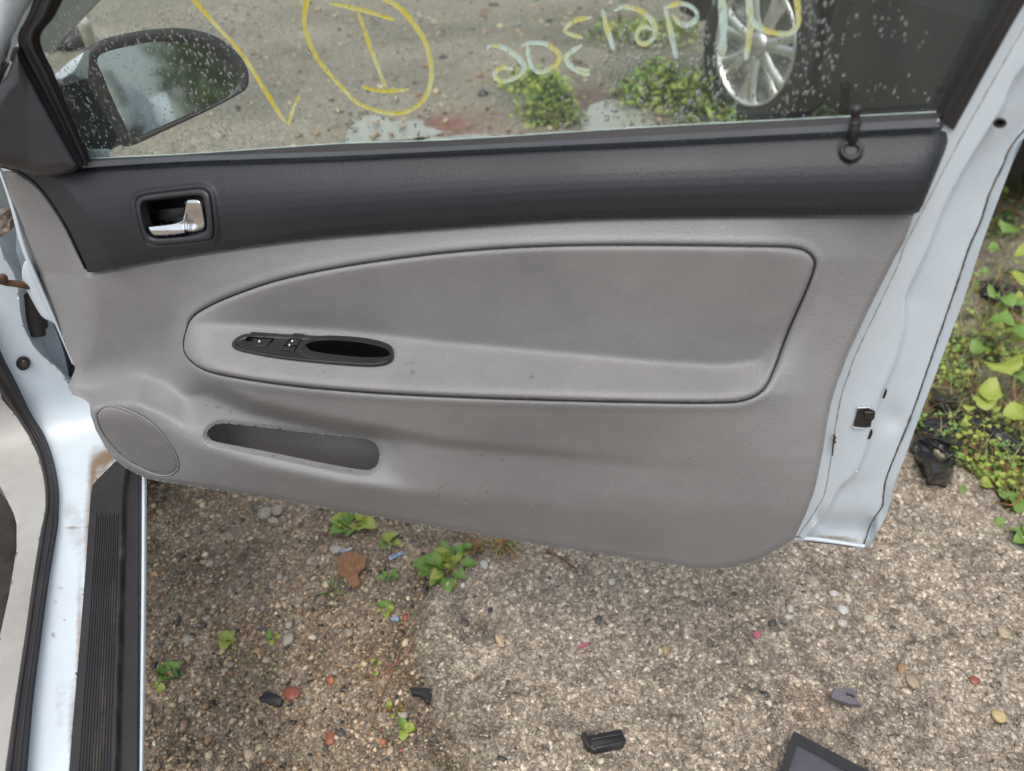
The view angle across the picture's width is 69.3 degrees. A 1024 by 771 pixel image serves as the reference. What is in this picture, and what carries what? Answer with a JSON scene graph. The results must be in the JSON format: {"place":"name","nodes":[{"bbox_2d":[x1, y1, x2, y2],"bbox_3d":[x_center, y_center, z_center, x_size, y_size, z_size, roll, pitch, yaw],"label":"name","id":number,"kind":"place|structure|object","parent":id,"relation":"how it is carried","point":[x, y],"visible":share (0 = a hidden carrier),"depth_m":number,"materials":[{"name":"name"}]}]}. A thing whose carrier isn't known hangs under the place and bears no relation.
{"place":"outdoors","nodes":[
{"label":"outdoors","id":0,"kind":"place"},
{"bbox_2d":[59,27,84,49],"bbox_3d":[-2.442,-1.925,4.103,0.200,0.110,0.252,0,40,0],"label":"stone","id":1,"kind":"object","parent":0,"point":[77,41],"visible":0.31,"depth_m":4.04,"materials":[{"name":"stone"}]},
{"bbox_2d":[1,0,1023,281],"bbox_3d":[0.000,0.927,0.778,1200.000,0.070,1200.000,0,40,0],"label":"dirt yard","id":2,"kind":"structure","parent":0,"point":[345,58],"depth_m":3.92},
{"bbox_2d":[40,0,99,53],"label":"plastic sheet","id":3,"kind":"object","parent":2,"relation":"on","point":[72,18],"visible":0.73,"depth_m":2.00,"materials":[{"name":"plastic"}]},
{"bbox_2d":[78,16,96,46],"bbox_3d":[-2.133,-1.762,3.727,0.060,0.236,0.292,-19,44,-21],"label":"pipe","id":4,"kind":"object","parent":2,"relation":"on","point":[85,23],"visible":0.6,"depth_m":3.65,"materials":[{"name":"plastic"}]},
{"bbox_2d":[345,115,444,142],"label":"puddle","id":5,"kind":"object","parent":2,"relation":"on","point":[386,125],"visible":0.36,"depth_m":3.21,"materials":[{"name":"liquid"}]},
{"bbox_2d":[395,134,492,140],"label":"puddle","id":6,"kind":"object","parent":2,"relation":"on","point":[455,137],"visible":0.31,"depth_m":3.15,"materials":[{"name":"liquid"}]},
{"bbox_2d":[493,63,576,98],"bbox_3d":[0.108,-1.486,3.552,0.357,0.122,0.422,-12,41,-14],"label":"weed clump","id":7,"kind":"object","parent":2,"relation":"on","point":[528,79],"visible":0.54,"depth_m":3.53,"materials":[{"name":"green plant"}]},
{"bbox_2d":[508,65,591,127],"bbox_3d":[0.164,-1.278,3.227,0.372,0.217,0.371,0,40,0],"label":"weed clump","id":8,"kind":"object","parent":2,"relation":"on","point":[549,93],"visible":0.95,"depth_m":3.19,"materials":[{"name":"green plant"}]},
{"bbox_2d":[109,0,1023,295],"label":"yard stones","id":9,"kind":"object","parent":2,"relation":"on","point":[437,90],"visible":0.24,"depth_m":3.86,"materials":[{"name":"gravel"}]},
{"bbox_2d":[581,99,655,129],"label":"puddle","id":10,"kind":"object","parent":2,"relation":"on","point":[596,121],"visible":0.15,"depth_m":3.33,"materials":[{"name":"liquid"}]},
{"bbox_2d":[571,11,702,52],"bbox_3d":[0.758,-2.043,4.224,0.871,0.106,0.788,0,40,0],"label":"weed clump","id":11,"kind":"object","parent":2,"relation":"on","point":[678,31],"visible":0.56,"depth_m":4.22,"materials":[{"name":"green plant"}]},
{"bbox_2d":[608,49,706,115],"bbox_3d":[0.722,-1.445,3.454,0.545,0.181,0.538,0,40,0],"label":"weed clump","id":12,"kind":"object","parent":2,"relation":"on","point":[662,77],"visible":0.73,"depth_m":3.41,"materials":[{"name":"green plant"}]},
{"bbox_2d":[634,60,722,121],"bbox_3d":[0.903,-1.373,3.374,0.617,0.185,0.583,-27,47,-28],"label":"weed clump","id":13,"kind":"object","parent":2,"relation":"on","point":[678,88],"visible":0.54,"depth_m":3.30,"materials":[{"name":"green plant"}]},
{"bbox_2d":[683,92,811,123],"bbox_3d":[1.029,-1.202,3.208,0.541,0.129,0.509,31,49,31],"label":"weed clump","id":14,"kind":"object","parent":2,"relation":"on","point":[724,112],"visible":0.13,"depth_m":3.19,"materials":[{"name":"green plant"}]},
{"bbox_2d":[809,105,844,117],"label":"weed clump","id":15,"kind":"object","parent":2,"relation":"on","point":[821,111],"visible":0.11,"depth_m":3.16,"materials":[{"name":"green plant"}]},
{"bbox_2d":[679,0,1023,193],"bbox_3d":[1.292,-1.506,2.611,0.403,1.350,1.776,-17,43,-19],"label":"dark car","id":16,"kind":"object","parent":2,"relation":"on","point":[867,56],"visible":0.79,"depth_m":2.62,"materials":[{"name":"paint"}]},
{"bbox_2d":[981,212,1023,323],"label":"vine","id":17,"kind":"object","parent":2,"relation":"on","point":[1010,300],"visible":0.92,"depth_m":2.14,"materials":[{"name":"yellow plant"}]},
{"bbox_2d":[990,186,1023,225],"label":"vine","id":18,"kind":"object","parent":2,"relation":"on","point":[1000,208],"visible":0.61,"depth_m":2.50,"materials":[{"name":"plant"}]},
{"bbox_2d":[144,282,1023,770],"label":"ground","id":19,"kind":"structure","parent":0,"point":[498,730],"depth_m":1.29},
{"bbox_2d":[152,681,165,691],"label":"weed","id":20,"kind":"object","parent":19,"relation":"on","point":[161,686],"visible":1,"depth_m":1.24,"materials":[{"name":"green plant"}]},
{"bbox_2d":[155,642,163,648],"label":"pebble","id":21,"kind":"object","parent":19,"relation":"on","point":[158,645],"visible":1,"depth_m":1.30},
{"bbox_2d":[154,660,182,682],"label":"weed","id":22,"kind":"object","parent":19,"relation":"on","point":[162,669],"visible":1,"depth_m":1.26,"materials":[{"name":"green plant"}]},
{"bbox_2d":[178,694,185,701],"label":"pebble","id":23,"kind":"object","parent":19,"relation":"on","point":[182,698],"visible":1,"depth_m":1.23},
{"bbox_2d":[182,614,188,620],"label":"pebble","id":24,"kind":"object","parent":19,"relation":"on","point":[185,617],"visible":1,"depth_m":1.34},
{"bbox_2d":[183,634,191,642],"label":"pebble","id":25,"kind":"object","parent":19,"relation":"on","point":[187,638],"visible":1,"depth_m":1.31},
{"bbox_2d":[185,542,192,548],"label":"pebble","id":26,"kind":"object","parent":19,"relation":"on","point":[187,546],"visible":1,"depth_m":1.47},
{"bbox_2d":[196,729,205,737],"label":"pebble","id":27,"kind":"object","parent":19,"relation":"on","point":[201,733],"visible":1,"depth_m":1.18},
{"bbox_2d":[205,560,213,566],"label":"pebble","id":28,"kind":"object","parent":19,"relation":"on","point":[209,563],"visible":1,"depth_m":1.43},
{"bbox_2d":[217,630,235,649],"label":"weed","id":29,"kind":"object","parent":19,"relation":"on","point":[223,637],"visible":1,"depth_m":1.30,"materials":[{"name":"green plant"}]},
{"bbox_2d":[226,661,233,667],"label":"pebble","id":30,"kind":"object","parent":19,"relation":"on","point":[230,664],"visible":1,"depth_m":1.27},
{"bbox_2d":[257,506,271,518],"bbox_3d":[-0.511,0.263,1.532,0.031,0.014,0.033,0,40,0],"label":"stone","id":31,"kind":"object","parent":19,"relation":"on","point":[262,513],"visible":1,"depth_m":1.52,"materials":[{"name":"stone"}]},
{"bbox_2d":[258,691,282,706],"bbox_3d":[-0.397,0.518,1.223,0.041,0.012,0.018,11,41,13],"label":"plastic clip","id":32,"kind":"object","parent":19,"relation":"on","point":[270,698],"visible":1,"depth_m":1.22,"materials":[{"name":"plastic"}]},
{"bbox_2d":[267,518,278,522],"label":"stone","id":33,"kind":"object","parent":19,"relation":"on","point":[273,520],"visible":1,"depth_m":1.52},
{"bbox_2d":[265,630,280,644],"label":"weed","id":34,"kind":"object","parent":19,"relation":"on","point":[269,635],"visible":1,"depth_m":1.30,"materials":[{"name":"green plant"}]},
{"bbox_2d":[272,505,283,515],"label":"stone","id":35,"kind":"object","parent":19,"relation":"on","point":[277,510],"visible":1,"depth_m":1.53,"materials":[{"name":"stone"}]},
{"bbox_2d":[282,633,293,645],"bbox_3d":[-0.394,0.447,1.303,0.019,0.010,0.024,0,40,0],"label":"stone","id":36,"kind":"object","parent":19,"relation":"on","point":[287,639],"visible":1,"depth_m":1.30,"materials":[{"name":"stone"}]},
{"bbox_2d":[285,621,292,628],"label":"pebble","id":37,"kind":"object","parent":19,"relation":"on","point":[288,624],"visible":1,"depth_m":1.32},
{"bbox_2d":[158,620,422,710],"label":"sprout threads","id":38,"kind":"object","parent":19,"relation":"on","point":[332,668],"visible":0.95,"depth_m":1.27,"materials":[{"name":"plant"}]},
{"bbox_2d":[283,686,299,700],"bbox_3d":[-0.367,0.513,1.233,0.029,0.011,0.024,0,40,0],"label":"stone","id":39,"kind":"object","parent":19,"relation":"on","point":[291,693],"visible":1,"depth_m":1.23,"materials":[{"name":"stone"}]},
{"bbox_2d":[144,480,482,770],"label":"gravel","id":40,"kind":"structure","parent":19,"relation":"on","point":[183,723],"depth_m":1.28,"materials":[{"name":"gravel"}]},
{"bbox_2d":[310,603,318,609],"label":"pebble","id":41,"kind":"object","parent":19,"relation":"on","point":[315,606],"visible":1,"depth_m":1.36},
{"bbox_2d":[324,730,335,745],"bbox_3d":[-0.288,0.559,1.177,0.019,0.010,0.026,0,40,0],"label":"stone","id":42,"kind":"object","parent":19,"relation":"on","point":[330,739],"visible":1,"depth_m":1.17,"materials":[{"name":"stone"}]},
{"bbox_2d":[318,578,342,597],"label":"weed","id":43,"kind":"object","parent":19,"relation":"on","point":[329,586],"visible":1,"depth_m":1.39,"materials":[{"name":"green plant"}]},
{"bbox_2d":[312,584,349,620],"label":"twig","id":44,"kind":"object","parent":19,"relation":"on","point":[333,602],"visible":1,"depth_m":1.37,"materials":[{"name":"wood"}]},
{"bbox_2d":[322,606,343,637],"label":"twig","id":45,"kind":"object","parent":19,"relation":"on","point":[332,622],"visible":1,"depth_m":1.33,"materials":[{"name":"wood"}]},
{"bbox_2d":[329,545,341,553],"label":"stone","id":46,"kind":"object","parent":19,"relation":"on","point":[335,549],"visible":1,"depth_m":1.46,"materials":[{"name":"stone"}]},
{"bbox_2d":[333,643,340,648],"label":"pebble","id":47,"kind":"object","parent":19,"relation":"on","point":[337,646],"visible":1,"depth_m":1.29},
{"bbox_2d":[336,728,344,736],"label":"pebble","id":48,"kind":"object","parent":19,"relation":"on","point":[340,732],"visible":1,"depth_m":1.18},
{"bbox_2d":[340,547,352,552],"bbox_3d":[-0.325,0.324,1.453,0.023,0.005,0.007,-16,42,-18],"label":"wrapper scrap","id":49,"kind":"object","parent":19,"relation":"on","point":[346,550],"visible":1,"depth_m":1.45,"materials":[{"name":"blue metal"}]},
{"bbox_2d":[345,629,352,636],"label":"pebble","id":50,"kind":"object","parent":19,"relation":"on","point":[348,632],"visible":1,"depth_m":1.31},
{"bbox_2d":[337,551,365,587],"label":"dead leaf","id":51,"kind":"object","parent":19,"relation":"on","point":[351,565],"visible":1,"depth_m":1.42,"materials":[{"name":"plant"}]},
{"bbox_2d":[328,511,376,535],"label":"weed","id":52,"kind":"object","parent":19,"relation":"on","point":[340,520],"visible":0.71,"depth_m":1.50,"materials":[{"name":"green plant"}]},
{"bbox_2d":[357,656,381,678],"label":"weed","id":53,"kind":"object","parent":19,"relation":"on","point":[376,673],"visible":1,"depth_m":1.27,"materials":[{"name":"green plant"}]},
{"bbox_2d":[376,600,393,616],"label":"weed","id":54,"kind":"object","parent":19,"relation":"on","point":[388,605],"visible":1,"depth_m":1.35,"materials":[{"name":"green plant"}]},
{"bbox_2d":[368,645,401,735],"bbox_3d":[-0.211,0.504,1.239,0.005,0.012,0.167,8,41,9],"label":"creeping stem","id":55,"kind":"object","parent":19,"relation":"on","point":[383,690],"visible":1,"depth_m":1.23,"materials":[{"name":"plant"}]},
{"bbox_2d":[377,569,398,580],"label":"weed","id":56,"kind":"object","parent":19,"relation":"on","point":[384,575],"visible":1,"depth_m":1.40,"materials":[{"name":"green plant"}]},
{"bbox_2d":[379,532,400,548],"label":"weed","id":57,"kind":"object","parent":19,"relation":"on","point":[387,536],"visible":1,"depth_m":1.47,"materials":[{"name":"green plant"}]},
{"bbox_2d":[368,634,416,680],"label":"creeping stem","id":58,"kind":"object","parent":19,"relation":"on","point":[398,661],"visible":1,"depth_m":1.27,"materials":[{"name":"plant"}]},
{"bbox_2d":[369,656,417,680],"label":"creeping stem","id":59,"kind":"object","parent":19,"relation":"on","point":[394,669],"visible":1,"depth_m":1.26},
{"bbox_2d":[390,616,398,621],"bbox_3d":[-0.212,0.421,1.335,0.015,0.007,0.009,0,40,0],"label":"wrapper scrap","id":60,"kind":"object","parent":19,"relation":"on","point":[395,618],"visible":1,"depth_m":1.33,"materials":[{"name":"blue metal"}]},
{"bbox_2d":[386,701,403,717],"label":"weed","id":61,"kind":"object","parent":19,"relation":"on","point":[389,705],"visible":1,"depth_m":1.20,"materials":[{"name":"green plant"}]},
{"bbox_2d":[388,551,403,560],"bbox_3d":[-0.226,0.331,1.442,0.030,0.010,0.011,-19,44,-21],"label":"wrapper scrap","id":62,"kind":"object","parent":19,"relation":"on","point":[396,555],"visible":1,"depth_m":1.44,"materials":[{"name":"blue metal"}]},
{"bbox_2d":[393,747,399,755],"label":"pebble","id":63,"kind":"object","parent":19,"relation":"on","point":[396,752],"visible":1,"depth_m":1.16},
{"bbox_2d":[400,711,407,718],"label":"pebble","id":64,"kind":"object","parent":19,"relation":"on","point":[404,714],"visible":1,"depth_m":1.20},
{"bbox_2d":[402,614,408,620],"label":"stone","id":65,"kind":"object","parent":19,"relation":"on","point":[405,617],"visible":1,"depth_m":1.34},
{"bbox_2d":[397,718,414,740],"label":"weed","id":66,"kind":"object","parent":19,"relation":"on","point":[402,723],"visible":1,"depth_m":1.18,"materials":[{"name":"green plant"}]},
{"bbox_2d":[410,687,430,705],"bbox_3d":[-0.147,0.500,1.204,0.044,0.019,0.021,24,46,26],"label":"plastic clip","id":67,"kind":"object","parent":19,"relation":"on","point":[424,694],"visible":1,"depth_m":1.20,"materials":[{"name":"plastic"}]},
{"bbox_2d":[421,547,430,553],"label":"stone","id":68,"kind":"object","parent":19,"relation":"on","point":[426,550],"visible":0.98,"depth_m":1.46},
{"bbox_2d":[433,540,456,569],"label":"weed","id":69,"kind":"object","parent":19,"relation":"on","point":[446,549],"visible":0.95,"depth_m":1.44,"materials":[{"name":"green plant"}]},
{"bbox_2d":[413,551,477,592],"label":"weed","id":70,"kind":"object","parent":19,"relation":"on","point":[425,563],"visible":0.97,"depth_m":1.41,"materials":[{"name":"green plant"}]},
{"bbox_2d":[460,618,468,626],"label":"stone","id":71,"kind":"object","parent":19,"relation":"on","point":[464,622],"visible":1,"depth_m":1.33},
{"bbox_2d":[455,538,484,553],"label":"weed","id":72,"kind":"object","parent":19,"relation":"on","point":[461,547],"visible":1,"depth_m":1.43,"materials":[{"name":"green plant"}]},
{"bbox_2d":[480,559,487,569],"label":"stone","id":73,"kind":"object","parent":19,"relation":"on","point":[484,564],"visible":1,"depth_m":1.40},
{"bbox_2d":[464,533,530,575],"bbox_3d":[-0.025,0.284,1.419,0.161,0.070,0.155,0,40,0],"label":"grass tuft","id":74,"kind":"object","parent":19,"relation":"on","point":[498,545],"visible":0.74,"depth_m":1.43,"materials":[{"name":"plant"}]},
{"bbox_2d":[495,634,503,646],"bbox_3d":[-0.021,0.444,1.289,0.011,0.006,0.027,-16,42,-18],"label":"wood chip","id":75,"kind":"object","parent":19,"relation":"on","point":[499,640],"visible":1,"depth_m":1.29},
{"bbox_2d":[0,0,1023,770],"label":"white car","id":76,"kind":"object","parent":19,"relation":"on","point":[710,346],"visible":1,"depth_m":0.78,"materials":[{"name":"paint"}]},
{"bbox_2d":[546,550,577,571],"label":"twig","id":77,"kind":"object","parent":19,"relation":"on","point":[565,558],"visible":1,"depth_m":1.41,"materials":[{"name":"wood"}]},
{"bbox_2d":[595,615,601,623],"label":"stone","id":78,"kind":"object","parent":19,"relation":"on","point":[598,619],"visible":1,"depth_m":1.31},
{"bbox_2d":[581,729,625,754],"bbox_3d":[0.142,0.549,1.146,0.065,0.020,0.029,-7,41,-8],"label":"plastic clip","id":79,"kind":"object","parent":19,"relation":"on","point":[605,742],"visible":1,"depth_m":1.14,"materials":[{"name":"plastic"}]},
{"bbox_2d":[608,578,615,584],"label":"stone","id":80,"kind":"object","parent":19,"relation":"on","point":[611,581],"visible":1,"depth_m":1.37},
{"bbox_2d":[662,645,669,653],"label":"stone","id":81,"kind":"object","parent":19,"relation":"on","point":[665,649],"visible":1,"depth_m":1.27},
{"bbox_2d":[415,436,1023,770],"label":"exposed aggregate","id":82,"kind":"object","parent":19,"relation":"on","point":[674,718],"visible":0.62,"depth_m":1.27,"materials":[{"name":"gravel"}]},
{"bbox_2d":[738,713,744,719],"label":"pebble","id":83,"kind":"object","parent":19,"relation":"on","point":[741,716],"visible":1,"depth_m":1.18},
{"bbox_2d":[753,631,759,638],"bbox_3d":[0.425,0.432,1.287,0.012,0.005,0.015,0,40,0],"label":"plastic splinter","id":84,"kind":"object","parent":19,"relation":"on","point":[756,634],"visible":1,"depth_m":1.28,"materials":[{"name":"pink"}]},
{"bbox_2d":[784,614,793,618],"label":"stone","id":85,"kind":"object","parent":19,"relation":"on","point":[788,616],"visible":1,"depth_m":1.32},
{"bbox_2d":[787,604,793,612],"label":"stone","id":86,"kind":"object","parent":19,"relation":"on","point":[790,608],"visible":1,"depth_m":1.33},
{"bbox_2d":[779,731,867,770],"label":"plastic board","id":87,"kind":"object","parent":19,"relation":"on","point":[802,753],"visible":1,"depth_m":1.11,"materials":[{"name":"plastic"}]},
{"bbox_2d":[829,590,838,596],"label":"stone","id":88,"kind":"object","parent":19,"relation":"on","point":[833,593],"visible":1,"depth_m":1.35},
{"bbox_2d":[837,618,847,626],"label":"stone","id":89,"kind":"object","parent":19,"relation":"on","point":[841,622],"visible":1,"depth_m":1.31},
{"bbox_2d":[837,604,848,614],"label":"stone","id":90,"kind":"object","parent":19,"relation":"on","point":[842,609],"visible":1,"depth_m":1.33,"materials":[{"name":"stone"}]},
{"bbox_2d":[830,688,861,707],"bbox_3d":[0.541,0.508,1.205,0.046,0.012,0.027,0,40,0],"label":"bracket","id":91,"kind":"object","parent":19,"relation":"on","point":[838,695],"visible":1,"depth_m":1.20,"materials":[{"name":"plastic"}]},
{"bbox_2d":[864,614,874,622],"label":"stone","id":92,"kind":"object","parent":19,"relation":"on","point":[868,618],"visible":1,"depth_m":1.32,"materials":[{"name":"stone"}]},
{"bbox_2d":[897,662,905,673],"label":"stone","id":93,"kind":"object","parent":19,"relation":"on","point":[901,668],"visible":1,"depth_m":1.24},
{"bbox_2d":[905,674,919,688],"bbox_3d":[0.663,0.490,1.227,0.019,0.010,0.026,-13,42,-15],"label":"stone","id":94,"kind":"object","parent":19,"relation":"on","point":[912,681],"visible":1,"depth_m":1.22,"materials":[{"name":"stone"}]},
{"bbox_2d":[912,562,919,568],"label":"pebble","id":95,"kind":"object","parent":19,"relation":"on","point":[916,565],"visible":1,"depth_m":1.40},
{"bbox_2d":[909,411,963,487],"bbox_3d":[0.949,0.129,1.646,0.102,0.099,0.335,23,45,25],"label":"plastic bag","id":96,"kind":"object","parent":19,"relation":"on","point":[936,469],"visible":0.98,"depth_m":1.63,"materials":[{"name":"plastic"}]},
{"bbox_2d":[914,189,1023,497],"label":"ground cover","id":97,"kind":"object","parent":19,"relation":"on","point":[999,482],"visible":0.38,"depth_m":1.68,"materials":[{"name":"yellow plant"}]},
{"bbox_2d":[916,190,1023,510],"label":"green grass","id":98,"kind":"structure","parent":19,"relation":"on","point":[979,383],"depth_m":1.86,"materials":[{"name":"plant"}]},
{"bbox_2d":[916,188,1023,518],"bbox_3d":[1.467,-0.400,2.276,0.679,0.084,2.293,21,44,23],"label":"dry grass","id":99,"kind":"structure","parent":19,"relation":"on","point":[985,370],"depth_m":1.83,"materials":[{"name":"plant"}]},
{"bbox_2d":[969,676,979,684],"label":"stone","id":100,"kind":"object","parent":19,"relation":"on","point":[974,680],"visible":1,"depth_m":1.23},
{"bbox_2d":[928,386,1023,463],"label":"plastic bag","id":101,"kind":"object","parent":19,"relation":"on","point":[937,397],"visible":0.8,"depth_m":1.70,"materials":[{"name":"plastic"}]},
{"bbox_2d":[932,322,1021,498],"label":"soil stones","id":102,"kind":"object","parent":19,"relation":"on","point":[983,364],"visible":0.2,"depth_m":1.87,"materials":[{"name":"stone"}]},
{"bbox_2d":[980,629,988,635],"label":"pebble","id":103,"kind":"object","parent":19,"relation":"on","point":[983,632],"visible":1,"depth_m":1.29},
{"bbox_2d":[952,283,1023,438],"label":"vine","id":104,"kind":"object","parent":19,"relation":"on","point":[990,392],"visible":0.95,"depth_m":1.76,"materials":[{"name":"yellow plant"}]},
{"bbox_2d":[959,473,1023,531],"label":"vine","id":105,"kind":"object","parent":19,"relation":"on","point":[1016,504],"visible":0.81,"depth_m":1.52,"materials":[{"name":"green plant"}]},
{"bbox_2d":[988,672,995,677],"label":"pebble","id":106,"kind":"object","parent":19,"relation":"on","point":[991,674],"visible":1,"depth_m":1.23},
{"bbox_2d":[991,709,1006,722],"bbox_3d":[0.777,0.527,1.181,0.023,0.010,0.022,0,40,0],"label":"stone","id":107,"kind":"object","parent":19,"relation":"on","point":[998,715],"visible":1,"depth_m":1.18,"materials":[{"name":"stone"}]},
{"bbox_2d":[977,278,1023,315],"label":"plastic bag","id":108,"kind":"object","parent":19,"relation":"on","point":[983,292],"visible":0.5,"depth_m":2.15,"materials":[{"name":"plastic"}]},
{"bbox_2d":[997,626,1009,638],"bbox_3d":[0.859,0.431,1.294,0.019,0.010,0.026,0,40,0],"label":"stone","id":109,"kind":"object","parent":19,"relation":"on","point":[1002,631],"visible":1,"depth_m":1.29,"materials":[{"name":"stone"}]},
{"bbox_2d":[1007,667,1014,674],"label":"pebble","id":110,"kind":"object","parent":19,"relation":"on","point":[1010,670],"visible":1,"depth_m":1.24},
{"bbox_2d":[1008,522,1023,543],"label":"weed","id":111,"kind":"object","parent":19,"relation":"on","point":[1018,536],"visible":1,"depth_m":1.45,"materials":[{"name":"green plant"}]},
{"bbox_2d":[1008,531,1023,552],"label":"round cap","id":112,"kind":"object","parent":19,"relation":"on","point":[1019,546],"visible":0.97,"depth_m":1.44,"materials":[{"name":"plastic"}]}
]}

